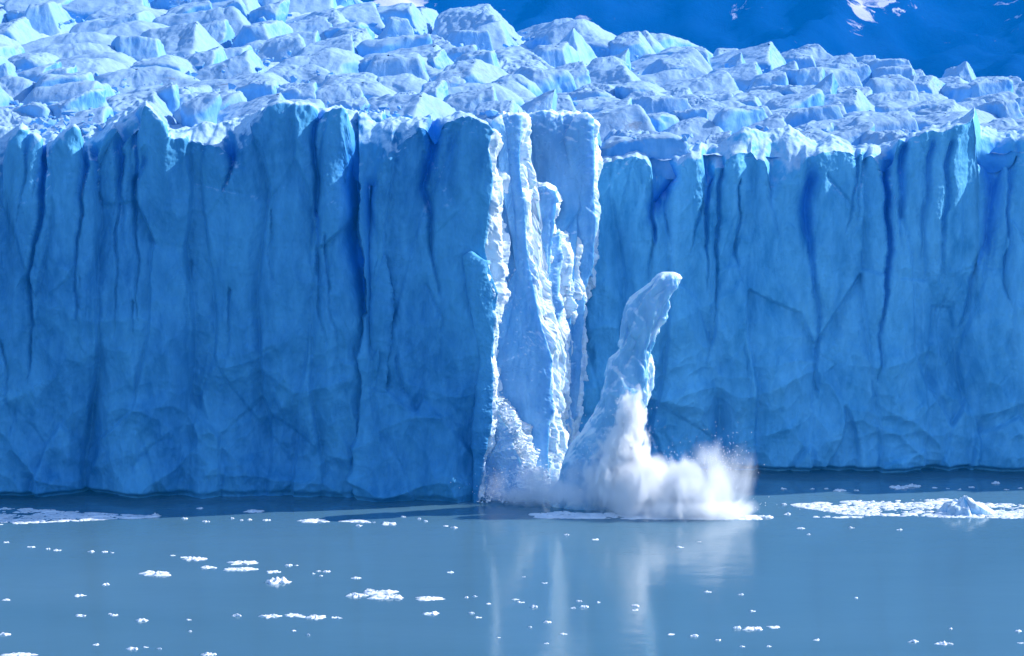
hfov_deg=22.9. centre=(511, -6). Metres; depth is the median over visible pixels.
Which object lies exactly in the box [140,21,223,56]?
serac
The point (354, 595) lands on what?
ice floe
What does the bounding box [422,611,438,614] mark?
ice floe
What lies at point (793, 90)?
serac
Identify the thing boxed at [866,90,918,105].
serac
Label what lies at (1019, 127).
serac
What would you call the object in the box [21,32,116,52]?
serac
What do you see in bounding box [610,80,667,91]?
serac
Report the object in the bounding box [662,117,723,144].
serac
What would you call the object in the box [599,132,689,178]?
serac
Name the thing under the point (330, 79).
serac
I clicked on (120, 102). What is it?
serac
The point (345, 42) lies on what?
serac
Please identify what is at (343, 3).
serac
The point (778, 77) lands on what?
serac
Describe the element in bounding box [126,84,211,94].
serac
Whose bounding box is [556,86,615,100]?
serac
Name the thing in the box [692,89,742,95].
serac
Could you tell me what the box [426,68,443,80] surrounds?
serac
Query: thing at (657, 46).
serac
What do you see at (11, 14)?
serac
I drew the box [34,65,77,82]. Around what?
serac
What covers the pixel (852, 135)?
serac
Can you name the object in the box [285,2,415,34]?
serac
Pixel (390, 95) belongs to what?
serac
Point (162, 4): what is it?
serac
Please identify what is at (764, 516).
ice floe
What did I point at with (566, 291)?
ice fin
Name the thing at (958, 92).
serac
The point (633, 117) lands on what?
serac
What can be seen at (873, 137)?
serac
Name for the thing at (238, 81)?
serac
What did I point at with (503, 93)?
serac
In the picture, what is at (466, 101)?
serac
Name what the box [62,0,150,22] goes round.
serac
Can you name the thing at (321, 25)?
serac
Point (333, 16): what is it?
serac
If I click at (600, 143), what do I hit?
serac
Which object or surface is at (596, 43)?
serac
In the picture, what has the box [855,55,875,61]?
serac
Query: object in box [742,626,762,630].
ice floe
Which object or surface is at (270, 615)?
ice floe
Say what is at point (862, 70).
serac
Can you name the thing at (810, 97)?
serac
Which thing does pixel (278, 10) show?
serac
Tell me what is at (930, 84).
serac
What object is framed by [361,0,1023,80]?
mountain
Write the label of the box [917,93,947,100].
serac
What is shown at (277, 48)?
serac
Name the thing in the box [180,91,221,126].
serac
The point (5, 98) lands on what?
serac
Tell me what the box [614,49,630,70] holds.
serac
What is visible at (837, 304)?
ice cliff
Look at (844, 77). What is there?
serac
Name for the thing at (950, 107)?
serac
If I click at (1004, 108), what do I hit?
serac
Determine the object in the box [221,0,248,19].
serac
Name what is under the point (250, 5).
serac
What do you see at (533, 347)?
ice fin
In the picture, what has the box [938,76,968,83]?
serac
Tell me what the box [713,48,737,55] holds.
serac
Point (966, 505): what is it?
iceberg
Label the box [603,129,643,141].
serac
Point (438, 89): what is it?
serac
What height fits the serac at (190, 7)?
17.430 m
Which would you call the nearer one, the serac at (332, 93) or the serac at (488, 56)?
the serac at (332, 93)
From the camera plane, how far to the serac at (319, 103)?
436.09 m
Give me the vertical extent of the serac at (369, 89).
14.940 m
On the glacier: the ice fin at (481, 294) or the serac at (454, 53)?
the serac at (454, 53)
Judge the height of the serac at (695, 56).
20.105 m
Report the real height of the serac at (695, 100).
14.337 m
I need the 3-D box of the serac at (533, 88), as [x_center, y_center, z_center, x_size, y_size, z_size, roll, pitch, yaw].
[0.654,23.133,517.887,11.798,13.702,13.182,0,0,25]
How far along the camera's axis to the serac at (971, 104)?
521.53 m
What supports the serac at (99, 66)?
on the glacier
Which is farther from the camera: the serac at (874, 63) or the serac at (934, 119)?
the serac at (874, 63)
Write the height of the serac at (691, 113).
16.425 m
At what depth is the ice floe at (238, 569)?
350.85 m
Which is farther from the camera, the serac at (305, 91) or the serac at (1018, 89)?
the serac at (1018, 89)
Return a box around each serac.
[0,8,7,23]
[0,17,40,44]
[0,34,24,53]
[0,43,18,59]
[0,56,16,70]
[0,63,17,77]
[0,75,35,106]
[0,86,14,106]
[0,107,39,133]
[2,0,72,12]
[6,3,61,21]
[8,52,58,71]
[10,102,52,119]
[16,62,61,81]
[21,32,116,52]
[21,80,115,105]
[23,1,76,35]
[28,42,116,58]
[33,71,94,88]
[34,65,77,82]
[34,106,113,132]
[47,88,108,119]
[56,52,136,65]
[59,58,130,74]
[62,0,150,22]
[69,10,154,32]
[85,4,165,20]
[93,66,200,92]
[94,20,169,35]
[106,90,176,128]
[111,35,166,60]
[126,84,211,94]
[130,55,196,73]
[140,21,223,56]
[152,0,204,9]
[152,6,250,35]
[155,82,179,113]
[165,0,211,14]
[173,90,246,123]
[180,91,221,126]
[181,45,252,58]
[181,72,289,90]
[182,46,227,70]
[195,50,265,80]
[201,19,234,47]
[209,0,260,6]
[211,0,259,12]
[217,93,285,122]
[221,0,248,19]
[231,20,293,47]
[235,79,278,101]
[244,33,305,61]
[248,0,289,23]
[254,98,324,112]
[258,0,336,13]
[265,64,329,86]
[269,50,359,74]
[276,82,305,92]
[279,82,317,99]
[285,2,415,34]
[287,16,331,40]
[290,30,320,44]
[297,34,354,55]
[298,47,363,60]
[303,8,348,26]
[315,83,365,107]
[320,72,377,86]
[324,22,374,38]
[328,97,369,111]
[331,27,371,54]
[336,0,363,6]
[351,81,396,99]
[356,34,431,56]
[359,53,387,71]
[363,44,453,64]
[365,52,431,81]
[367,91,416,100]
[368,92,455,119]
[376,3,432,34]
[376,73,426,93]
[377,16,413,39]
[418,7,438,26]
[420,80,448,100]
[422,49,449,69]
[423,57,432,68]
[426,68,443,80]
[430,34,455,48]
[432,4,522,44]
[432,76,465,87]
[434,59,507,83]
[443,86,497,113]
[444,29,493,50]
[444,44,477,61]
[448,83,524,105]
[454,49,499,67]
[473,20,517,50]
[473,100,522,121]
[492,74,542,96]
[495,46,553,68]
[495,80,535,97]
[498,57,547,71]
[506,66,538,73]
[514,66,575,92]
[516,18,572,40]
[520,89,557,113]
[521,95,575,111]
[523,19,615,49]
[531,41,578,67]
[552,61,586,71]
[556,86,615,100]
[559,28,596,64]
[570,69,590,88]
[574,83,614,95]
[574,96,620,111]
[581,97,631,112]
[582,34,610,57]
[586,56,629,71]
[589,65,640,83]
[592,104,656,142]
[597,133,602,147]
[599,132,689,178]
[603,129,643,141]
[609,31,655,61]
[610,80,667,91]
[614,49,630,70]
[614,85,666,99]
[626,90,656,104]
[631,47,711,75]
[637,67,707,85]
[637,95,692,113]
[640,46,712,69]
[641,30,663,53]
[641,58,694,74]
[647,112,679,131]
[650,33,712,54]
[660,46,713,57]
[660,70,738,91]
[660,87,692,97]
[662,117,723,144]
[669,107,708,120]
[680,94,714,106]
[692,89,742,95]
[692,100,744,107]
[694,105,727,121]
[695,91,732,101]
[705,131,731,143]
[708,61,761,90]
[709,41,785,73]
[712,107,767,134]
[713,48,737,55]
[724,52,745,67]
[726,90,783,105]
[734,113,786,133]
[736,96,761,106]
[737,105,771,116]
[743,70,788,92]
[745,84,807,92]
[764,88,824,109]
[770,61,798,71]
[770,108,805,118]
[776,85,814,94]
[780,67,862,86]
[781,43,831,62]
[784,105,842,127]
[786,67,824,85]
[792,54,815,68]
[794,113,874,129]
[800,129,850,144]
[804,120,833,131]
[809,101,846,114]
[811,73,837,94]
[815,53,856,67]
[824,88,874,112]
[828,121,874,145]
[833,62,871,86]
[836,86,872,94]
[843,111,915,116]
[849,110,918,132]
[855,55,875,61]
[859,130,907,144]
[862,58,915,74]
[864,74,917,93]
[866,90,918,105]
[871,65,914,78]
[874,99,955,112]
[909,75,944,93]
[912,111,988,130]
[914,69,924,76]
[916,102,982,117]
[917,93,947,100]
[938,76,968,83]
[941,82,971,102]
[942,61,976,82]
[957,99,986,108]
[961,94,992,101]
[967,108,997,121]
[968,76,1012,97]
[972,91,1018,101]
[975,99,1023,119]
[980,118,1018,130]
[997,125,1023,131]
[1008,76,1021,84]
[1013,81,1023,96]
[1015,97,1023,107]
[1015,119,1023,124]
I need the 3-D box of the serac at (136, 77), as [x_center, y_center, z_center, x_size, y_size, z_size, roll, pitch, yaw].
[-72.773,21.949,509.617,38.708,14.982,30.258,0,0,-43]
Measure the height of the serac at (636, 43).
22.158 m
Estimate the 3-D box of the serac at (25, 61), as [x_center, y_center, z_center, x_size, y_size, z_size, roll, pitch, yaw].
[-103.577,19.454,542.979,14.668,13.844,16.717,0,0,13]
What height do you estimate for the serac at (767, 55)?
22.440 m
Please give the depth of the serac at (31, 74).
500.89 m
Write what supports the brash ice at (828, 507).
on the water
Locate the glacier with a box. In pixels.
[40,5,1008,160]
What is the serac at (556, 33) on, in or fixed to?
on the glacier
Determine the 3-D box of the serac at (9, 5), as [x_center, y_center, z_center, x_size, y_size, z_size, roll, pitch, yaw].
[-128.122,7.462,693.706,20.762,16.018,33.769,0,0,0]
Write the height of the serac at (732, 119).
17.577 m
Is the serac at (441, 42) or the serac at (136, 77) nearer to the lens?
the serac at (136, 77)
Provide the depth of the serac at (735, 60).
639.74 m
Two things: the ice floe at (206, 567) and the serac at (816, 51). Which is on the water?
the ice floe at (206, 567)
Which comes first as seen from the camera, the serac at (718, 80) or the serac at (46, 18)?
the serac at (718, 80)
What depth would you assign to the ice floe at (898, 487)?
408.99 m
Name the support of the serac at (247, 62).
on the glacier
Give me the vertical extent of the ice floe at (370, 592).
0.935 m
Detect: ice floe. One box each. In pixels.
[2,652,36,655]
[135,618,147,621]
[139,570,170,575]
[182,556,206,560]
[200,566,215,568]
[201,652,216,655]
[224,567,256,570]
[226,560,257,564]
[245,509,263,512]
[259,614,281,617]
[265,576,290,584]
[286,613,305,617]
[298,518,328,522]
[305,615,324,619]
[338,519,368,522]
[346,592,368,597]
[362,589,398,594]
[367,593,402,599]
[382,522,395,524]
[415,596,442,600]
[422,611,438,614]
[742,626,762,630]
[757,515,772,517]
[890,485,907,488]
[905,483,919,486]
[935,641,952,644]
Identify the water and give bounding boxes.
[0,467,1023,655]
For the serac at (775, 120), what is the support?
on the glacier
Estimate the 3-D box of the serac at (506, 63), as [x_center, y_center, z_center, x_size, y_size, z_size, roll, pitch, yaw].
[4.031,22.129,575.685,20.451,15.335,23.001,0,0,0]
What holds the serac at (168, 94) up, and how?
on the glacier
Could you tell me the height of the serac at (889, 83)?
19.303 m
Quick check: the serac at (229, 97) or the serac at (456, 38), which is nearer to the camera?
the serac at (229, 97)
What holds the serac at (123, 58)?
on the glacier
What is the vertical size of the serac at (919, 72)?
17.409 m
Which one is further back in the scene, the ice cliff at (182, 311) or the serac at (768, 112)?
the serac at (768, 112)
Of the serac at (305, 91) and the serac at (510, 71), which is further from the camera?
the serac at (510, 71)
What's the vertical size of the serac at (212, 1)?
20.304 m
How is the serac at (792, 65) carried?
on the glacier
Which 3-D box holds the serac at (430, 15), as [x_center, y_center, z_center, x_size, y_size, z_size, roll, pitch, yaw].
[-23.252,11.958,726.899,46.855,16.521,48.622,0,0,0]
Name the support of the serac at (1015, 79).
on the glacier
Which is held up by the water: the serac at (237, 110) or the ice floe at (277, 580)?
the ice floe at (277, 580)
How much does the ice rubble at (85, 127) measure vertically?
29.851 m
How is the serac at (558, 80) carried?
on the glacier
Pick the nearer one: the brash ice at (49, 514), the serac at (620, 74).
the brash ice at (49, 514)
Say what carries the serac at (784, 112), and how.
on the glacier
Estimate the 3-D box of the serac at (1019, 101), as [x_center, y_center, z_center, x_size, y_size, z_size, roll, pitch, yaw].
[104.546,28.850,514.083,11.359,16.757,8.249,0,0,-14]
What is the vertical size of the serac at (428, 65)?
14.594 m
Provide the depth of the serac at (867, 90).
556.75 m
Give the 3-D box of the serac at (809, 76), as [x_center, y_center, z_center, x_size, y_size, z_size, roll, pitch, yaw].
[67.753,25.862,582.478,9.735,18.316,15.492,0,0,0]
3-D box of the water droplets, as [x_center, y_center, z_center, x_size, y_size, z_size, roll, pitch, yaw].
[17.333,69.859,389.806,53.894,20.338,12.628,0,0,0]
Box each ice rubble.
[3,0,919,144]
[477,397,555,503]
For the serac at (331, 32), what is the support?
on the glacier
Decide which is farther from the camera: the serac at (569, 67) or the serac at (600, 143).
the serac at (569, 67)
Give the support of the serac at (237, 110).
on the glacier
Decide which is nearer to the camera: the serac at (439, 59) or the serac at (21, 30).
the serac at (439, 59)
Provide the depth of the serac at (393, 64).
522.84 m
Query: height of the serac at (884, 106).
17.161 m
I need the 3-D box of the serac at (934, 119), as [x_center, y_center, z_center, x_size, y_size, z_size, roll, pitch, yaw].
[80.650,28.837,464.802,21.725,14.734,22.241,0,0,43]
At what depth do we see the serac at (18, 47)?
562.58 m
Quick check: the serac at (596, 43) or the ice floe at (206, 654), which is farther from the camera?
the serac at (596, 43)
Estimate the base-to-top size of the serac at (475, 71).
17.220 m
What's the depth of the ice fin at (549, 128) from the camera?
415.25 m
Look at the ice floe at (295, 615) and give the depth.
324.76 m
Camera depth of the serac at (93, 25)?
639.79 m
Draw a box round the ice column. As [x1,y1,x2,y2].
[549,272,681,509]
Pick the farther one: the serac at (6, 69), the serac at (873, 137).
the serac at (6, 69)
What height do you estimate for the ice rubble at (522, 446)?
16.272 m
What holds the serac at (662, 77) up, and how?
on the glacier
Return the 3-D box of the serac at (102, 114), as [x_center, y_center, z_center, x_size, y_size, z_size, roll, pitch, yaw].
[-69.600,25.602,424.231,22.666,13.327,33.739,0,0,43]
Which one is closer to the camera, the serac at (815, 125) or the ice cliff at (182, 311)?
the ice cliff at (182, 311)
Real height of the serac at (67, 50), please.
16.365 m
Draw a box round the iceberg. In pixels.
[936,496,996,515]
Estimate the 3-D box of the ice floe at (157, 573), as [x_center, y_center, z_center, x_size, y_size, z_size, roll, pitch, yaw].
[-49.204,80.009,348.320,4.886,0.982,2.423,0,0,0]
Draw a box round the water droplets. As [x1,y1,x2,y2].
[459,386,799,511]
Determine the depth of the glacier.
640.78 m
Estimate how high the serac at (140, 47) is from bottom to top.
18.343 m
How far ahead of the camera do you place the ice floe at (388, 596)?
334.43 m
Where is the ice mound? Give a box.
[480,392,552,501]
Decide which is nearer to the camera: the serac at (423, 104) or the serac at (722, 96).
the serac at (423, 104)
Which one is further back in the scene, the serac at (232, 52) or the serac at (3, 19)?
the serac at (3, 19)
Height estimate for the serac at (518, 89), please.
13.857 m
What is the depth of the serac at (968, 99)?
563.03 m
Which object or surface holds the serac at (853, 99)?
on the glacier
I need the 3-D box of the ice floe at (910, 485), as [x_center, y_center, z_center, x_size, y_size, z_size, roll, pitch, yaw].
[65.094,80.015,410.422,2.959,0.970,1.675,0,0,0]
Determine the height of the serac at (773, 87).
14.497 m
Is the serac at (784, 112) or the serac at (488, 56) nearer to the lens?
the serac at (784, 112)
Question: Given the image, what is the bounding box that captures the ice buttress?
[346,111,510,502]
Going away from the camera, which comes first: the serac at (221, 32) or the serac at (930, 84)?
the serac at (930, 84)
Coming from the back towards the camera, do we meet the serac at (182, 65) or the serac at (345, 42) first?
the serac at (345, 42)
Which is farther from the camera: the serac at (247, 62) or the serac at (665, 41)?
the serac at (665, 41)
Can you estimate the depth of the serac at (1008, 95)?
524.54 m
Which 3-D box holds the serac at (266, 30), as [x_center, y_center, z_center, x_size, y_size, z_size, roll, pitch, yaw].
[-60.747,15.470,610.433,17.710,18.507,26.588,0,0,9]
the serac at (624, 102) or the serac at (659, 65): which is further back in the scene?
the serac at (659, 65)
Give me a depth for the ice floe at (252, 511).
390.44 m
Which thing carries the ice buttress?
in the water
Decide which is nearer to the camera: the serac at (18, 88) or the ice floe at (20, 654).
the ice floe at (20, 654)
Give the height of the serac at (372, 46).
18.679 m
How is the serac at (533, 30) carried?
on the glacier
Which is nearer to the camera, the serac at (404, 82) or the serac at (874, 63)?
the serac at (404, 82)
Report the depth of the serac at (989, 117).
494.07 m
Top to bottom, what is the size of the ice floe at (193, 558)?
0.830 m
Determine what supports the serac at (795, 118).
on the glacier
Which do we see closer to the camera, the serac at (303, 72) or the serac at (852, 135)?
the serac at (852, 135)
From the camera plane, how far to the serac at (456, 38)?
637.42 m
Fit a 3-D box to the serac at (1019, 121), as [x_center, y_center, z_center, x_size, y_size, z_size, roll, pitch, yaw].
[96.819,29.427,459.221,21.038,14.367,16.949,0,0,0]
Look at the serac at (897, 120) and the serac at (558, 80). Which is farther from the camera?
the serac at (558, 80)
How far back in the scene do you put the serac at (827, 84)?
525.00 m
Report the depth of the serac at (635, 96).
520.83 m
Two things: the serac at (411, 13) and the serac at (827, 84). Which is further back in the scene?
the serac at (411, 13)
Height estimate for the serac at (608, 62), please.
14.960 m
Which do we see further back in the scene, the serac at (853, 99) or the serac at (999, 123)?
the serac at (853, 99)
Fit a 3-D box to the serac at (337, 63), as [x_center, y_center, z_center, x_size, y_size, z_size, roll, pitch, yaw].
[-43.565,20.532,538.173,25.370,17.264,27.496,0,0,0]
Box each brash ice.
[0,507,159,524]
[528,511,761,519]
[790,498,1023,518]
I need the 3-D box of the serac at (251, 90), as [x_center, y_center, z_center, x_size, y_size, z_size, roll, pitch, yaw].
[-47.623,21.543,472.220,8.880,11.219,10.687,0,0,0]
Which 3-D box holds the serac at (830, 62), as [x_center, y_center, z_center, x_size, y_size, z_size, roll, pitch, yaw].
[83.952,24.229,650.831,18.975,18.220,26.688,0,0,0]
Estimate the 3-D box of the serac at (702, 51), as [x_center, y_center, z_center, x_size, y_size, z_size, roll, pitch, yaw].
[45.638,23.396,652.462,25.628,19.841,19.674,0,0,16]
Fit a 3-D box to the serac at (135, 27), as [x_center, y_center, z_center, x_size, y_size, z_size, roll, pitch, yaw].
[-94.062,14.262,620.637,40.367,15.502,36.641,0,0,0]
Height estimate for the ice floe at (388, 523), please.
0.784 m
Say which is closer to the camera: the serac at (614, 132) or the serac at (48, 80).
the serac at (614, 132)
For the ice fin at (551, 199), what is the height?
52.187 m
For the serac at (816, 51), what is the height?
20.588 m
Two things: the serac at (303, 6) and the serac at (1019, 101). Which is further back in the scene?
the serac at (303, 6)
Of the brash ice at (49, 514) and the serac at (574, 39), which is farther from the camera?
the serac at (574, 39)
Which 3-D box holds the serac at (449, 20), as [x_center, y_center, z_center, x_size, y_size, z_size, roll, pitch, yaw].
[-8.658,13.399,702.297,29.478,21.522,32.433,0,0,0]
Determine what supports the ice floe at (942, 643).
on the water
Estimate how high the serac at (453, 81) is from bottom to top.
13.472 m
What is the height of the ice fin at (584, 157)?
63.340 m
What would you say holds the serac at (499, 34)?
on the glacier
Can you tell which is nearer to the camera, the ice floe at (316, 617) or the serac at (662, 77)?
the ice floe at (316, 617)
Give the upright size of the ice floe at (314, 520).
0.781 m
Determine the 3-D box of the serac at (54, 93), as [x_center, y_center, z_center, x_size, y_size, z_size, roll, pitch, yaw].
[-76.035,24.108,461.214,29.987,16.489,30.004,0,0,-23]
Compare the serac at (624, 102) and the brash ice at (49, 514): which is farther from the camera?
the serac at (624, 102)
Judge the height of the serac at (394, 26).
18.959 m
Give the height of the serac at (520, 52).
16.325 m
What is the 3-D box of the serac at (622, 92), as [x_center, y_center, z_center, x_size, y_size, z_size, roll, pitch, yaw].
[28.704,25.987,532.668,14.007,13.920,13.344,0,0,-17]
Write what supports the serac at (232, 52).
on the glacier
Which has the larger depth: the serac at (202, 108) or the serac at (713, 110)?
the serac at (713, 110)
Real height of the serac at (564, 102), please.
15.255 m
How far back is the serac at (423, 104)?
446.24 m
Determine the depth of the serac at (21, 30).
618.52 m
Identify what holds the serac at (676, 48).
on the glacier
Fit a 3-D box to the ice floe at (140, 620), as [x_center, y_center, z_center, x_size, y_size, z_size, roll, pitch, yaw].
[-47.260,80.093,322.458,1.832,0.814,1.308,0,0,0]
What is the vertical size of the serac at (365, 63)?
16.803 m
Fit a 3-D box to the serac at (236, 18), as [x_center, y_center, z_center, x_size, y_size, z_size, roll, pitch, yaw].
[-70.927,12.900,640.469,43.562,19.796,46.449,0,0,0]
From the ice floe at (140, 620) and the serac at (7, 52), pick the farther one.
the serac at (7, 52)
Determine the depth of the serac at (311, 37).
601.73 m
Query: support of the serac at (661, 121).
on the glacier
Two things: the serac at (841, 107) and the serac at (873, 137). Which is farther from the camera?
the serac at (841, 107)
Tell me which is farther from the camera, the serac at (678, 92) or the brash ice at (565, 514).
the serac at (678, 92)
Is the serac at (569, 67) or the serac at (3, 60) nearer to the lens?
the serac at (3, 60)
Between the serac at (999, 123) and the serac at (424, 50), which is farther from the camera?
the serac at (424, 50)
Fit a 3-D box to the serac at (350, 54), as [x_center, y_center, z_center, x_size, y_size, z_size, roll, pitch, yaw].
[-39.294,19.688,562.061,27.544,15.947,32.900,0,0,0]
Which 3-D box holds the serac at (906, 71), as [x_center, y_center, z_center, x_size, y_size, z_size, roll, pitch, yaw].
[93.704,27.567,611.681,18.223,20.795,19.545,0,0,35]
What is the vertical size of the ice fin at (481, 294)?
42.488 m
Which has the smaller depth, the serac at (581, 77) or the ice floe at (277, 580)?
the ice floe at (277, 580)
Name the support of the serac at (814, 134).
on the glacier
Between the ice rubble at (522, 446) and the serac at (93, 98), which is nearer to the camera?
the ice rubble at (522, 446)
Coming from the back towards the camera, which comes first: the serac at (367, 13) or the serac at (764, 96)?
the serac at (367, 13)
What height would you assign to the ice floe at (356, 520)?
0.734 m
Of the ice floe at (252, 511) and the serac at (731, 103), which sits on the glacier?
the serac at (731, 103)
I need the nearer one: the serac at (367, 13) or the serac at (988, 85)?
the serac at (988, 85)
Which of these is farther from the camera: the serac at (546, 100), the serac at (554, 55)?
the serac at (554, 55)
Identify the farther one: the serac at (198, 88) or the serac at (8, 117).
the serac at (198, 88)
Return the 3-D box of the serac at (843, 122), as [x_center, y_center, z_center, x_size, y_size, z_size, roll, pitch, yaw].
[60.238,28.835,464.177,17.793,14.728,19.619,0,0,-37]
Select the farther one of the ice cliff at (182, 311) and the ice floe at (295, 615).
the ice cliff at (182, 311)
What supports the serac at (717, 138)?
on the glacier
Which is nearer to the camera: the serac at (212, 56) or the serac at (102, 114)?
the serac at (102, 114)
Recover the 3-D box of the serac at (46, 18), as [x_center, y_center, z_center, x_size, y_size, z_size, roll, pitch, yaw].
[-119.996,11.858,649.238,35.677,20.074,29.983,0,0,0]
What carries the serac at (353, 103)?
on the glacier
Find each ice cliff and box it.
[0,100,395,498]
[579,107,1023,472]
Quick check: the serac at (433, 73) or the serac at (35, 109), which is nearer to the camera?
the serac at (35, 109)
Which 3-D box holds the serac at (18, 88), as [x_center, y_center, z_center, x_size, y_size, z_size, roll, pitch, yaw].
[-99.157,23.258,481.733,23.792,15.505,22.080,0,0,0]
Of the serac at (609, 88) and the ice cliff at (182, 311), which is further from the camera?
the serac at (609, 88)
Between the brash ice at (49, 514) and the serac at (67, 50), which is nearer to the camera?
the brash ice at (49, 514)
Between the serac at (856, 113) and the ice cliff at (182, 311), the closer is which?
the ice cliff at (182, 311)
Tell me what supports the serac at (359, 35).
on the glacier
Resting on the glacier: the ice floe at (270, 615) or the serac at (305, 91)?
the serac at (305, 91)
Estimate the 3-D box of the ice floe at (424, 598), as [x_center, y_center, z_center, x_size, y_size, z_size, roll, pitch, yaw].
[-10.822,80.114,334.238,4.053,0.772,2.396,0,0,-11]
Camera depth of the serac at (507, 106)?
444.09 m
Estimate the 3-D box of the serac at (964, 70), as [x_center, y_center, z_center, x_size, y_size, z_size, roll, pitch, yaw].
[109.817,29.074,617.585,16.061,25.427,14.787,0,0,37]
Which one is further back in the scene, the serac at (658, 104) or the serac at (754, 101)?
the serac at (754, 101)
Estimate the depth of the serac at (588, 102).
504.71 m
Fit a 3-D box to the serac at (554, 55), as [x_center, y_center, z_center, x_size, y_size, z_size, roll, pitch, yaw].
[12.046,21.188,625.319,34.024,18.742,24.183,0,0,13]
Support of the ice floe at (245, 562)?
on the water
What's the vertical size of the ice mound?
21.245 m
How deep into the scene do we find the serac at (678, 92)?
538.80 m
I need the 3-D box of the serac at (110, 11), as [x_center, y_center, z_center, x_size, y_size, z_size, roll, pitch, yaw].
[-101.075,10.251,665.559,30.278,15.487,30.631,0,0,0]
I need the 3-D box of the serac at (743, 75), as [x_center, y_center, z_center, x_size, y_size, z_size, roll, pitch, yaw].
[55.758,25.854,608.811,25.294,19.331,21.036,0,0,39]
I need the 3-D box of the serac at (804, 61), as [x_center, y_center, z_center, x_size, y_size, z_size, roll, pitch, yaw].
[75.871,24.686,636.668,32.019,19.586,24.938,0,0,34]
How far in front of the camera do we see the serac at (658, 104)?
476.99 m
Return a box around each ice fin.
[462,251,499,502]
[490,111,569,491]
[518,109,580,446]
[537,182,571,438]
[548,229,586,420]
[563,112,602,437]
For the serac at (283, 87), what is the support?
on the glacier

